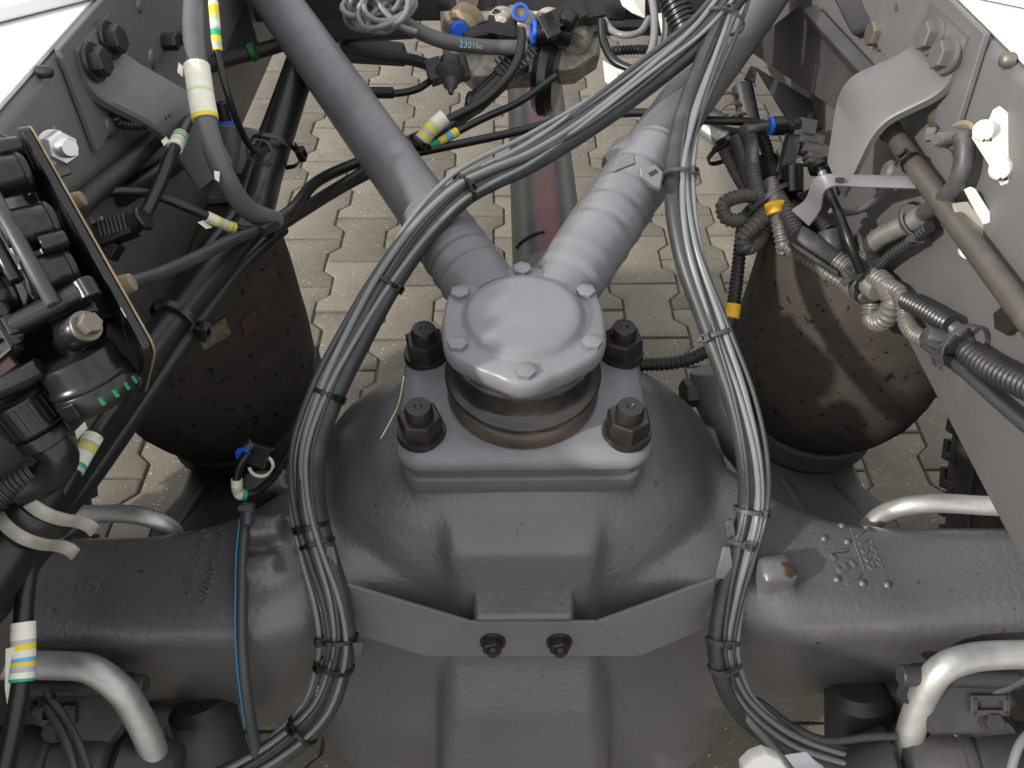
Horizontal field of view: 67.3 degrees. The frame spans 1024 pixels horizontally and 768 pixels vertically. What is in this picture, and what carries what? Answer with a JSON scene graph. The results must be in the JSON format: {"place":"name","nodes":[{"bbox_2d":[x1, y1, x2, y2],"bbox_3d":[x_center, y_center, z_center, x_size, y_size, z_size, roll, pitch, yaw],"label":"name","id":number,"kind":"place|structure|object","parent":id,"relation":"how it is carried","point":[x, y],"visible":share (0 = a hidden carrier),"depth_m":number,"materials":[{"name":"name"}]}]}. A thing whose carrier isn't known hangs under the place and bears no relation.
{"place":"outdoors","nodes":[
{"label":"outdoors","id":0,"kind":"place"},
{"bbox_2d":[0,487,99,724],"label":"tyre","id":1,"kind":"object","parent":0,"point":[3,707],"visible":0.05,"depth_m":1.22,"materials":[{"name":"rubber"}]},
{"bbox_2d":[424,0,605,116],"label":"solenoid valve","id":2,"kind":"object","parent":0,"point":[563,43],"visible":0.84,"depth_m":1.09,"materials":[{"name":"metal"}]},
{"bbox_2d":[340,43,428,70],"bbox_3d":[-0.196,-0.511,1.202,0.196,0.040,0.024,28,53,23],"label":"black conduit","id":3,"kind":"object","parent":2,"relation":"attached to","point":[393,57],"visible":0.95,"depth_m":1.19,"materials":[{"name":"plastic"}]},
{"bbox_2d":[394,78,431,96],"bbox_3d":[-0.172,-0.414,1.085,0.130,0.016,0.027,-12,49,-11],"label":"valve lead","id":4,"kind":"object","parent":2,"relation":"attached to","point":[422,86],"visible":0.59,"depth_m":1.08,"materials":[{"name":"black rubber"}]},
{"bbox_2d":[409,108,481,148],"bbox_3d":[-0.090,-0.338,1.021,0.039,0.034,0.145,35,57,28],"label":"valve lead","id":5,"kind":"object","parent":2,"relation":"attached to","point":[456,123],"visible":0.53,"depth_m":1.01,"materials":[{"name":"black rubber"}]},
{"bbox_2d":[367,0,527,55],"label":"air hose","id":6,"kind":"object","parent":2,"relation":"attached to","point":[436,38],"visible":0.81,"depth_m":1.04,"materials":[{"name":"black"}]},
{"bbox_2d":[421,73,557,147],"bbox_3d":[-0.039,-0.353,1.021,0.245,0.057,0.024,-24,52,-21],"label":"valve lead","id":7,"kind":"object","parent":2,"relation":"attached to","point":[451,134],"visible":0.9,"depth_m":1.02,"materials":[{"name":"black rubber"}]},
{"bbox_2d":[597,18,631,70],"bbox_3d":[0.135,-0.452,1.029,0.023,0.047,0.087,-23,51,-20],"label":"loop cable","id":8,"kind":"object","parent":2,"relation":"attached to","point":[613,59],"visible":0.9,"depth_m":1.03,"materials":[{"name":"black rubber"}]},
{"bbox_2d":[603,61,623,83],"bbox_3d":[0.134,-0.399,1.002,0.042,0.030,0.026,16,49,14],"label":"paper tag","id":9,"kind":"object","parent":8,"relation":"hanging from","point":[611,72],"visible":0.51,"depth_m":1.00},
{"bbox_2d":[603,0,625,23],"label":"plastic box","id":10,"kind":"object","parent":2,"relation":"attached to","point":[615,10],"visible":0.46,"depth_m":1.11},
{"bbox_2d":[604,15,650,38],"bbox_3d":[0.152,-0.482,1.033,0.068,0.024,0.034,13,49,12],"label":"loop cable","id":11,"kind":"object","parent":2,"relation":"attached to","point":[615,32],"visible":0.98,"depth_m":1.03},
{"bbox_2d":[611,44,648,55],"bbox_3d":[0.190,-0.465,1.082,0.100,0.023,0.021,4,48,4],"label":"black conduit","id":12,"kind":"object","parent":2,"relation":"attached to","point":[634,49],"visible":0.47,"depth_m":1.07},
{"bbox_2d":[620,0,644,17],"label":"paper tag","id":13,"kind":"object","parent":2,"relation":"attached to","point":[636,7],"visible":1,"depth_m":1.04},
{"bbox_2d":[92,21,951,767],"bbox_3d":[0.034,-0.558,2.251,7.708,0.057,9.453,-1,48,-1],"label":"paving","id":14,"kind":"structure","parent":0,"point":[642,287],"depth_m":1.97,"materials":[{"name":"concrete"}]},
{"bbox_2d":[0,370,1023,767],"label":"axle housing","id":15,"kind":"object","parent":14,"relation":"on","point":[830,602],"visible":0.81,"depth_m":0.76,"materials":[{"name":"grey paint"}]},
{"bbox_2d":[29,672,149,743],"bbox_3d":[-0.405,0.333,0.742,0.124,0.121,0.087,-1,48,-1],"label":"pipe clamp","id":16,"kind":"object","parent":15,"relation":"attached to","point":[92,714],"visible":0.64,"depth_m":0.72,"materials":[{"name":"metal"}]},
{"bbox_2d":[37,691,79,767],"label":"cable","id":17,"kind":"object","parent":16,"relation":"attached to","point":[56,722],"visible":0.97,"depth_m":0.68,"materials":[{"name":"rubber"}]},
{"bbox_2d":[0,650,167,762],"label":"bent pipe","id":18,"kind":"object","parent":16,"relation":"attached to","point":[116,687],"visible":0.72,"depth_m":0.70,"materials":[{"name":"metal"}]},
{"bbox_2d":[43,690,91,767],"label":"cable","id":19,"kind":"object","parent":18,"relation":"attached to","point":[62,713],"visible":1,"depth_m":0.68,"materials":[{"name":"rubber"}]},
{"bbox_2d":[0,725,186,767],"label":"brake cylinder","id":20,"kind":"object","parent":16,"relation":"attached to","point":[36,751],"visible":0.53,"depth_m":0.71,"materials":[{"name":"paint"}]},
{"bbox_2d":[76,504,183,534],"bbox_3d":[-0.415,0.153,0.815,0.138,0.066,0.028,5,48,4],"label":"bent pipe","id":21,"kind":"object","parent":15,"relation":"attached to","point":[160,522],"visible":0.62,"depth_m":0.79,"materials":[{"name":"metal"}]},
{"bbox_2d":[149,701,184,738],"bbox_3d":[-0.367,0.376,0.857,0.055,0.113,0.090,-1,48,-1],"label":"knuckle","id":22,"kind":"object","parent":15,"relation":"attached to","point":[162,710],"visible":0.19,"depth_m":0.82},
{"bbox_2d":[168,699,248,767],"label":"shock absorber","id":23,"kind":"object","parent":15,"relation":"attached to","point":[209,733],"visible":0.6,"depth_m":0.80,"materials":[{"name":"paint"}]},
{"bbox_2d":[148,345,320,536],"bbox_3d":[-0.404,0.133,1.136,0.150,0.139,0.550,-1,48,-1],"label":"spring support","id":24,"kind":"object","parent":15,"relation":"attached to","point":[201,502],"visible":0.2,"depth_m":1.07,"materials":[{"name":"paint"}]},
{"bbox_2d":[135,203,314,479],"bbox_3d":[-0.415,-0.049,1.048,0.279,0.365,0.279,-1,48,-1],"label":"air spring","id":25,"kind":"object","parent":24,"relation":"on","point":[245,370],"visible":0.46,"depth_m":0.95,"materials":[{"name":"rubber"}]},
{"bbox_2d":[234,502,260,759],"bbox_3d":[-0.251,0.235,0.733,0.020,0.176,0.190,-2,48,-2],"label":"vent hose","id":26,"kind":"object","parent":15,"relation":"attached to","point":[247,517],"visible":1,"depth_m":0.71,"materials":[{"name":"black"}]},
{"bbox_2d":[235,438,274,477],"bbox_3d":[-0.256,0.072,0.770,0.038,0.034,0.035,-1,48,-1],"label":"wheel sensor plug","id":27,"kind":"object","parent":15,"relation":"attached to","point":[261,457],"visible":0.98,"depth_m":0.77,"materials":[{"name":"black plastic"}]},
{"bbox_2d":[231,441,289,500],"bbox_3d":[-0.240,0.072,0.755,0.085,0.082,0.028,-17,50,-15],"label":"plug lead","id":28,"kind":"object","parent":15,"relation":"attached to","point":[239,492],"visible":0.93,"depth_m":0.76,"materials":[{"name":"black rubber"}]},
{"bbox_2d":[249,0,788,472],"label":"stay","id":29,"kind":"object","parent":15,"relation":"on","point":[521,366],"visible":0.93,"depth_m":0.71,"materials":[{"name":"grey paint"}]},
{"bbox_2d":[0,0,273,675],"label":"frame rail","id":30,"kind":"object","parent":29,"relation":"attached to","point":[42,87],"visible":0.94,"depth_m":0.70,"materials":[{"name":"metal"}]},
{"bbox_2d":[0,0,84,21],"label":"side panel","id":31,"kind":"object","parent":30,"relation":"on","point":[11,9],"visible":1,"depth_m":0.66,"materials":[{"name":"white paint"}]},
{"bbox_2d":[38,125,78,177],"bbox_3d":[-0.347,-0.179,0.593,0.036,0.033,0.027,20,51,18],"label":"zinc bolt","id":32,"kind":"object","parent":30,"relation":"attached to","point":[60,147],"visible":0.89,"depth_m":0.58,"materials":[{"name":"metal"}]},
{"bbox_2d":[0,126,155,506],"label":"valve block","id":33,"kind":"structure","parent":30,"relation":"attached to","point":[76,344],"depth_m":0.46,"materials":[{"name":"black plastic"}]},
{"bbox_2d":[0,458,34,512],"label":"elbow conduit","id":34,"kind":"object","parent":33,"relation":"attached to","point":[15,479],"visible":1,"depth_m":0.47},
{"bbox_2d":[0,500,99,559],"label":"hose clamp","id":35,"kind":"object","parent":33,"relation":"attached to","point":[19,525],"visible":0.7,"depth_m":0.48,"materials":[{"name":"grey metal"}]},
{"bbox_2d":[63,396,131,498],"bbox_3d":[-0.303,0.047,0.549,0.017,0.030,0.171,6,48,5],"label":"thick hose","id":36,"kind":"object","parent":35,"relation":"attached to","point":[89,442],"visible":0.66,"depth_m":0.54,"materials":[{"name":"black rubber"}]},
{"bbox_2d":[132,224,261,288],"bbox_3d":[-0.268,-0.116,0.670,0.015,0.114,0.219,6,48,5],"label":"air line","id":37,"kind":"object","parent":33,"relation":"attached to","point":[174,267],"visible":0.93,"depth_m":0.65,"materials":[{"name":"rubber"}]},
{"bbox_2d":[257,108,766,236],"bbox_3d":[0.004,-0.286,0.934,0.646,0.084,0.208,-18,50,-15],"label":"valve lead","id":38,"kind":"object","parent":37,"relation":"attached to","point":[266,228],"visible":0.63,"depth_m":0.97,"materials":[{"name":"black rubber"}]},
{"bbox_2d":[177,0,283,229],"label":"thick hose","id":39,"kind":"object","parent":38,"relation":"attached to","point":[203,108],"visible":0.99,"depth_m":0.71,"materials":[{"name":"black rubber"}]},
{"bbox_2d":[265,173,368,238],"bbox_3d":[-0.207,-0.229,0.902,0.031,0.069,0.264,19,50,16],"label":"air line","id":40,"kind":"object","parent":38,"relation":"attached to","point":[362,179],"visible":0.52,"depth_m":0.88,"materials":[{"name":"black rubber"}]},
{"bbox_2d":[279,158,360,216],"bbox_3d":[-0.212,-0.242,0.905,0.045,0.066,0.264,18,50,16],"label":"air line","id":41,"kind":"object","parent":38,"relation":"attached to","point":[295,205],"visible":0.7,"depth_m":0.89,"materials":[{"name":"black rubber"}]},
{"bbox_2d":[406,26,525,139],"bbox_3d":[-0.052,-0.388,1.016,0.233,0.090,0.047,-36,57,-28],"label":"valve lead","id":42,"kind":"object","parent":41,"relation":"attached to","point":[496,89],"visible":0.78,"depth_m":1.02,"materials":[{"name":"black rubber"}]},
{"bbox_2d":[410,110,449,151],"bbox_3d":[-0.102,-0.320,0.983,0.055,0.045,0.034,-24,52,-20],"label":"tagged sleeve","id":43,"kind":"object","parent":38,"relation":"attached to","point":[433,126],"visible":1,"depth_m":0.98,"materials":[{"name":"white plastic"}]},
{"bbox_2d":[77,130,162,218],"bbox_3d":[-0.360,-0.199,0.710,0.022,0.073,0.213,-3,48,-3],"label":"black conduit","id":44,"kind":"object","parent":30,"relation":"attached to","point":[97,189],"visible":0.89,"depth_m":0.69,"materials":[{"name":"plastic"}]},
{"bbox_2d":[90,207,153,261],"bbox_3d":[-0.331,-0.127,0.650,0.054,0.043,0.037,-1,48,-1],"label":"ribbed connector","id":45,"kind":"object","parent":44,"relation":"attached to","point":[112,234],"visible":0.97,"depth_m":0.64,"materials":[{"name":"black plastic"}]},
{"bbox_2d":[140,114,193,232],"bbox_3d":[-0.320,-0.207,0.715,0.023,0.033,0.192,0,48,0],"label":"plug lead","id":46,"kind":"object","parent":45,"relation":"attached to","point":[176,142],"visible":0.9,"depth_m":0.70,"materials":[{"name":"black rubber"}]},
{"bbox_2d":[109,111,172,130],"bbox_3d":[-0.340,-0.274,0.758,0.034,0.054,0.137,9,48,8],"label":"black conduit","id":47,"kind":"object","parent":30,"relation":"attached to","point":[119,121],"visible":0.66,"depth_m":0.71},
{"bbox_2d":[114,158,183,206],"bbox_3d":[-0.365,-0.217,0.790,0.026,0.067,0.163,2,48,2],"label":"metal plate","id":48,"kind":"object","parent":30,"relation":"attached to","point":[144,177],"visible":0.4,"depth_m":0.75,"materials":[{"name":"metal"}]},
{"bbox_2d":[73,12,231,189],"bbox_3d":[-0.350,-0.261,0.738,0.071,0.171,0.112,32,55,26],"label":"stop bracket","id":49,"kind":"object","parent":30,"relation":"attached to","point":[118,79],"visible":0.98,"depth_m":0.71,"materials":[{"name":"metal"}]},
{"bbox_2d":[107,186,291,232],"bbox_3d":[-0.297,-0.162,0.734,0.185,0.112,0.037,-33,55,-26],"label":"air line","id":50,"kind":"object","parent":30,"relation":"attached to","point":[215,220],"visible":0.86,"depth_m":0.72,"materials":[{"name":"black rubber"}]},
{"bbox_2d":[208,176,239,203],"bbox_3d":[-0.368,-0.259,0.983,0.118,0.010,0.100,-1,48,-1],"label":"spring plate","id":51,"kind":"object","parent":30,"relation":"attached to","point":[215,196],"visible":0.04,"depth_m":0.95,"materials":[{"name":"grey paint"}]},
{"bbox_2d":[216,101,260,176],"bbox_3d":[-0.333,-0.290,0.925,0.059,0.085,0.061,-1,48,-1],"label":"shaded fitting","id":52,"kind":"object","parent":51,"relation":"on","point":[234,145],"visible":0.56,"depth_m":0.92,"materials":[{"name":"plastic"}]},
{"bbox_2d":[227,2,257,49],"bbox_3d":[-0.415,-0.491,1.044,0.098,0.127,0.213,12,49,11],"label":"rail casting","id":53,"kind":"object","parent":30,"relation":"attached to","point":[244,34],"visible":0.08,"depth_m":1.07,"materials":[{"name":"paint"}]},
{"bbox_2d":[207,39,282,72],"bbox_3d":[-0.349,-0.442,1.026,0.024,0.061,0.196,18,50,16],"label":"black conduit","id":54,"kind":"object","parent":30,"relation":"attached to","point":[240,55],"visible":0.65,"depth_m":1.01,"materials":[{"name":"plastic"}]},
{"bbox_2d":[339,41,406,66],"bbox_3d":[-0.239,-0.556,1.286,0.135,0.044,0.042,18,50,16],"label":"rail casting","id":55,"kind":"object","parent":30,"relation":"attached to","point":[396,46],"visible":0.26,"depth_m":1.27,"materials":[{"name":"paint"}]},
{"bbox_2d":[252,0,705,21],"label":"crossmember","id":56,"kind":"object","parent":30,"relation":"attached to","point":[329,10],"visible":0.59,"depth_m":1.13,"materials":[{"name":"paint"}]},
{"bbox_2d":[321,21,413,43],"bbox_3d":[-0.238,-0.579,1.228,0.184,0.070,0.068,15,49,13],"label":"gusset plate","id":57,"kind":"object","parent":56,"relation":"attached to","point":[340,31],"visible":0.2,"depth_m":1.23,"materials":[{"name":"paint"}]},
{"bbox_2d":[0,60,309,619],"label":"thick hose","id":58,"kind":"object","parent":29,"relation":"attached to","point":[197,288],"visible":0.54,"depth_m":0.71,"materials":[{"name":"black rubber"}]},
{"bbox_2d":[0,494,62,767],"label":"thick hose","id":59,"kind":"object","parent":58,"relation":"hanging from","point":[20,665],"visible":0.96,"depth_m":0.48,"materials":[{"name":"black rubber"}]},
{"bbox_2d":[40,228,288,561],"bbox_3d":[-0.300,-0.008,0.655,0.035,0.071,0.502,7,48,6],"label":"thick hose","id":60,"kind":"object","parent":58,"relation":"attached to","point":[261,248],"visible":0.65,"depth_m":0.67,"materials":[{"name":"black rubber"}]},
{"bbox_2d":[0,527,80,623],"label":"thick hose","id":61,"kind":"object","parent":60,"relation":"attached to","point":[73,533],"visible":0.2,"depth_m":0.53,"materials":[{"name":"black rubber"}]},
{"bbox_2d":[149,299,210,342],"bbox_3d":[-0.303,-0.058,0.701,0.051,0.041,0.014,7,48,6],"label":"hose tie","id":62,"kind":"object","parent":58,"relation":"attached to","point":[203,329],"visible":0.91,"depth_m":0.70,"materials":[{"name":"black plastic"}]},
{"bbox_2d":[208,0,270,154],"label":"thin cable","id":63,"kind":"object","parent":58,"relation":"attached to","point":[215,29],"visible":0.99,"depth_m":0.73,"materials":[{"name":"black rubber"}]},
{"bbox_2d":[250,133,307,169],"bbox_3d":[-0.279,-0.277,0.916,0.066,0.050,0.015,2,48,2],"label":"hose tie","id":64,"kind":"object","parent":58,"relation":"attached to","point":[300,152],"visible":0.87,"depth_m":0.91,"materials":[{"name":"black plastic"}]},
{"bbox_2d":[159,57,287,306],"bbox_3d":[-0.308,-0.244,0.884,0.035,0.081,0.475,3,48,3],"label":"thick hose","id":65,"kind":"object","parent":29,"relation":"attached to","point":[212,234],"visible":0.19,"depth_m":0.89,"materials":[{"name":"black rubber"}]},
{"bbox_2d":[339,0,417,34],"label":"cable coil","id":66,"kind":"object","parent":29,"relation":"hanging from","point":[389,20],"visible":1,"depth_m":0.96,"materials":[{"name":"plastic"}]},
{"bbox_2d":[216,0,746,767],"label":"cable harness","id":67,"kind":"object","parent":29,"relation":"attached to","point":[424,226],"visible":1,"depth_m":0.72,"materials":[{"name":"black plastic"}]},
{"bbox_2d":[602,136,662,190],"bbox_3d":[0.123,-0.214,0.804,0.077,0.108,0.132,13,49,11],"label":"band clamp","id":68,"kind":"object","parent":29,"relation":"attached to","point":[651,176],"visible":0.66,"depth_m":0.74,"materials":[{"name":"metal"}]},
{"bbox_2d":[659,0,694,32],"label":"black conduit","id":69,"kind":"object","parent":29,"relation":"attached to","point":[678,14],"visible":0.3,"depth_m":0.99,"materials":[{"name":"plastic"}]},
{"bbox_2d":[646,0,658,52],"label":"loop cable","id":70,"kind":"object","parent":69,"relation":"hanging from","point":[654,17],"visible":0.6,"depth_m":1.00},
{"bbox_2d":[708,66,759,137],"bbox_3d":[0.304,-0.380,1.060,0.078,0.084,0.082,-1,48,-1],"label":"height sensor","id":71,"kind":"object","parent":29,"relation":"attached to","point":[742,93],"visible":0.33,"depth_m":1.05,"materials":[{"name":"metal"}]},
{"bbox_2d":[764,0,1023,562],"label":"frame rail","id":72,"kind":"object","parent":29,"relation":"attached to","point":[937,268],"visible":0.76,"depth_m":0.68,"materials":[{"name":"metal"}]},
{"bbox_2d":[606,20,661,35],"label":"chassis beam","id":73,"kind":"structure","parent":72,"relation":"attached to","point":[629,25],"depth_m":1.30,"materials":[{"name":"metal"}]},
{"bbox_2d":[757,68,821,130],"bbox_3d":[0.373,-0.389,1.052,0.040,0.034,0.200,-16,49,-14],"label":"gusset plate","id":74,"kind":"object","parent":72,"relation":"attached to","point":[789,101],"visible":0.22,"depth_m":1.05,"materials":[{"name":"paint"}]},
{"bbox_2d":[753,5,853,108],"bbox_3d":[0.384,-0.423,1.001,0.030,0.114,0.324,-6,48,-5],"label":"gusset plate","id":75,"kind":"object","parent":72,"relation":"attached to","point":[794,47],"visible":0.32,"depth_m":1.00,"materials":[{"name":"paint"}]},
{"bbox_2d":[803,4,873,74],"bbox_3d":[0.392,-0.401,0.913,0.024,0.036,0.224,-2,48,-2],"label":"frame bar","id":76,"kind":"object","parent":75,"relation":"attached to","point":[851,56],"visible":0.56,"depth_m":0.91,"materials":[{"name":"paint"}]},
{"bbox_2d":[835,0,870,37],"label":"rail casting","id":77,"kind":"object","parent":72,"relation":"attached to","point":[855,15],"visible":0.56,"depth_m":0.87,"materials":[{"name":"paint"}]},
{"bbox_2d":[827,3,969,196],"bbox_3d":[0.364,-0.277,0.755,0.079,0.163,0.100,-1,48,-1],"label":"stop bracket","id":78,"kind":"object","parent":72,"relation":"attached to","point":[874,102],"visible":1,"depth_m":0.74,"materials":[{"name":"metal"}]},
{"bbox_2d":[924,120,974,153],"bbox_3d":[0.388,-0.223,0.687,0.040,0.031,0.044,-1,48,-1],"label":"threaded stud","id":79,"kind":"object","parent":72,"relation":"attached to","point":[934,136],"visible":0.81,"depth_m":0.67,"materials":[{"name":"metal"}]},
{"bbox_2d":[879,120,1023,337],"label":"dark rod","id":80,"kind":"object","parent":72,"relation":"attached to","point":[999,280],"visible":0.85,"depth_m":0.65,"materials":[{"name":"metal"}]},
{"bbox_2d":[894,148,925,173],"bbox_3d":[0.382,-0.213,0.738,0.027,0.024,0.010,-1,48,-1],"label":"rod tie","id":81,"kind":"object","parent":80,"relation":"attached to","point":[905,155],"visible":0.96,"depth_m":0.73,"materials":[{"name":"black plastic"}]},
{"bbox_2d":[951,187,989,258],"bbox_3d":[0.398,-0.128,0.659,0.034,0.060,0.060,-32,55,-26],"label":"white holder","id":82,"kind":"object","parent":72,"relation":"attached to","point":[980,217],"visible":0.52,"depth_m":0.66,"materials":[{"name":"plastic"}]},
{"bbox_2d":[972,106,1012,185],"bbox_3d":[0.407,-0.185,0.631,0.033,0.060,0.071,-25,52,-22],"label":"white holder","id":83,"kind":"object","parent":72,"relation":"attached to","point":[990,137],"visible":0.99,"depth_m":0.63,"materials":[{"name":"plastic"}]},
{"bbox_2d":[326,546,731,657],"bbox_3d":[0.018,0.214,0.737,0.406,0.120,0.069,-1,48,-1],"label":"harness bracket","id":84,"kind":"object","parent":15,"relation":"attached to","point":[650,625],"visible":0.89,"depth_m":0.74,"materials":[{"name":"metal"}]},
{"bbox_2d":[662,0,1023,767],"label":"cable harness","id":85,"kind":"object","parent":84,"relation":"attached to","point":[760,720],"visible":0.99,"depth_m":0.73,"materials":[{"name":"plastic"}]},
{"bbox_2d":[739,745,823,767],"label":"white clip","id":86,"kind":"object","parent":85,"relation":"attached to","point":[760,756],"visible":1,"depth_m":0.68,"materials":[{"name":"plastic"}]},
{"bbox_2d":[508,85,577,267],"bbox_3d":[0.068,-0.570,1.570,0.185,0.156,1.641,-1,48,-1],"label":"propeller shaft","id":87,"kind":"object","parent":15,"relation":"attached to","point":[544,201],"visible":0.17,"depth_m":1.26,"materials":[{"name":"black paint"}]},
{"bbox_2d":[678,366,764,470],"bbox_3d":[0.268,0.041,0.982,0.088,0.129,0.146,-12,49,-10],"label":"axle lug","id":88,"kind":"object","parent":15,"relation":"attached to","point":[699,389],"visible":0.53,"depth_m":0.96,"materials":[{"name":"grey paint"}]},
{"bbox_2d":[639,123,1023,400],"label":"conduit harness","id":89,"kind":"object","parent":15,"relation":"attached to","point":[762,217],"visible":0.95,"depth_m":0.83,"materials":[{"name":"plastic"}]},
{"bbox_2d":[700,125,729,146],"bbox_3d":[0.260,-0.321,0.991,0.037,0.033,0.027,32,55,26],"label":"silver ferrule","id":90,"kind":"object","parent":89,"relation":"on","point":[711,134],"visible":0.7,"depth_m":0.98,"materials":[{"name":"metal"}]},
{"bbox_2d":[746,115,831,193],"bbox_3d":[0.343,-0.278,0.932,0.074,0.076,0.112,-32,55,-26],"label":"connector stack","id":91,"kind":"object","parent":89,"relation":"on","point":[803,139],"visible":0.88,"depth_m":0.92,"materials":[{"name":"black plastic"}]},
{"bbox_2d":[792,159,916,225],"bbox_3d":[0.346,-0.194,0.789,0.106,0.088,0.068,11,49,10],"label":"strap bracket","id":92,"kind":"object","parent":89,"relation":"attached to","point":[889,179],"visible":0.92,"depth_m":0.77,"materials":[{"name":"metal"}]},
{"bbox_2d":[824,189,864,273],"bbox_3d":[0.345,-0.158,0.805,0.020,0.055,0.084,-15,49,-13],"label":"thin strut","id":93,"kind":"object","parent":92,"relation":"attached to","point":[845,231],"visible":1,"depth_m":0.79,"materials":[{"name":"black rubber"}]},
{"bbox_2d":[920,343,1023,433],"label":"round lead","id":94,"kind":"object","parent":89,"relation":"attached to","point":[1014,416],"visible":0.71,"depth_m":0.62,"materials":[{"name":"rubber"}]},
{"bbox_2d":[763,459,899,527],"bbox_3d":[0.436,0.124,1.144,0.150,0.139,0.550,-1,48,-1],"label":"spring support","id":95,"kind":"object","parent":15,"relation":"attached to","point":[844,495],"visible":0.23,"depth_m":1.09,"materials":[{"name":"grey paint"}]},
{"bbox_2d":[734,189,936,473],"bbox_3d":[0.449,-0.058,1.056,0.279,0.365,0.279,-1,48,-1],"label":"air spring","id":96,"kind":"object","parent":95,"relation":"on","point":[838,385],"visible":0.51,"depth_m":0.95,"materials":[{"name":"rubber"}]},
{"bbox_2d":[824,682,893,735],"bbox_3d":[0.367,0.375,0.817,0.066,0.128,0.111,-9,48,-8],"label":"shock absorber","id":97,"kind":"object","parent":15,"relation":"attached to","point":[853,708],"visible":0.53,"depth_m":0.79,"materials":[{"name":"paint"}]},
{"bbox_2d":[883,680,902,722],"bbox_3d":[0.416,0.362,0.826,0.053,0.109,0.086,-1,48,-1],"label":"knuckle","id":98,"kind":"object","parent":15,"relation":"attached to","point":[891,687],"visible":0.09,"depth_m":0.80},
{"bbox_2d":[860,493,998,527],"bbox_3d":[0.460,0.138,0.803,0.170,0.073,0.025,5,48,4],"label":"bent pipe","id":99,"kind":"object","parent":15,"relation":"attached to","point":[882,515],"visible":0.76,"depth_m":0.79,"materials":[{"name":"metal"}]},
{"bbox_2d":[895,663,1020,736],"bbox_3d":[0.420,0.320,0.732,0.122,0.119,0.086,-1,48,-1],"label":"pipe clamp","id":100,"kind":"object","parent":15,"relation":"attached to","point":[970,705],"visible":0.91,"depth_m":0.71,"materials":[{"name":"metal"}]},
{"bbox_2d":[840,721,1023,767],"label":"brake cylinder","id":101,"kind":"object","parent":100,"relation":"attached to","point":[953,751],"visible":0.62,"depth_m":0.72,"materials":[{"name":"paint"}]},
{"bbox_2d":[894,640,1023,759],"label":"bent pipe","id":102,"kind":"object","parent":100,"relation":"attached to","point":[943,670],"visible":0.97,"depth_m":0.69,"materials":[{"name":"metal"}]},
{"bbox_2d":[1006,731,1023,767],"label":"clip lead","id":103,"kind":"object","parent":100,"relation":"attached to","point":[1017,749],"visible":1,"depth_m":0.69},
{"bbox_2d":[938,418,1023,720],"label":"tyre","id":104,"kind":"object","parent":14,"relation":"on","point":[958,474],"visible":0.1,"depth_m":1.23,"materials":[{"name":"rubber"}]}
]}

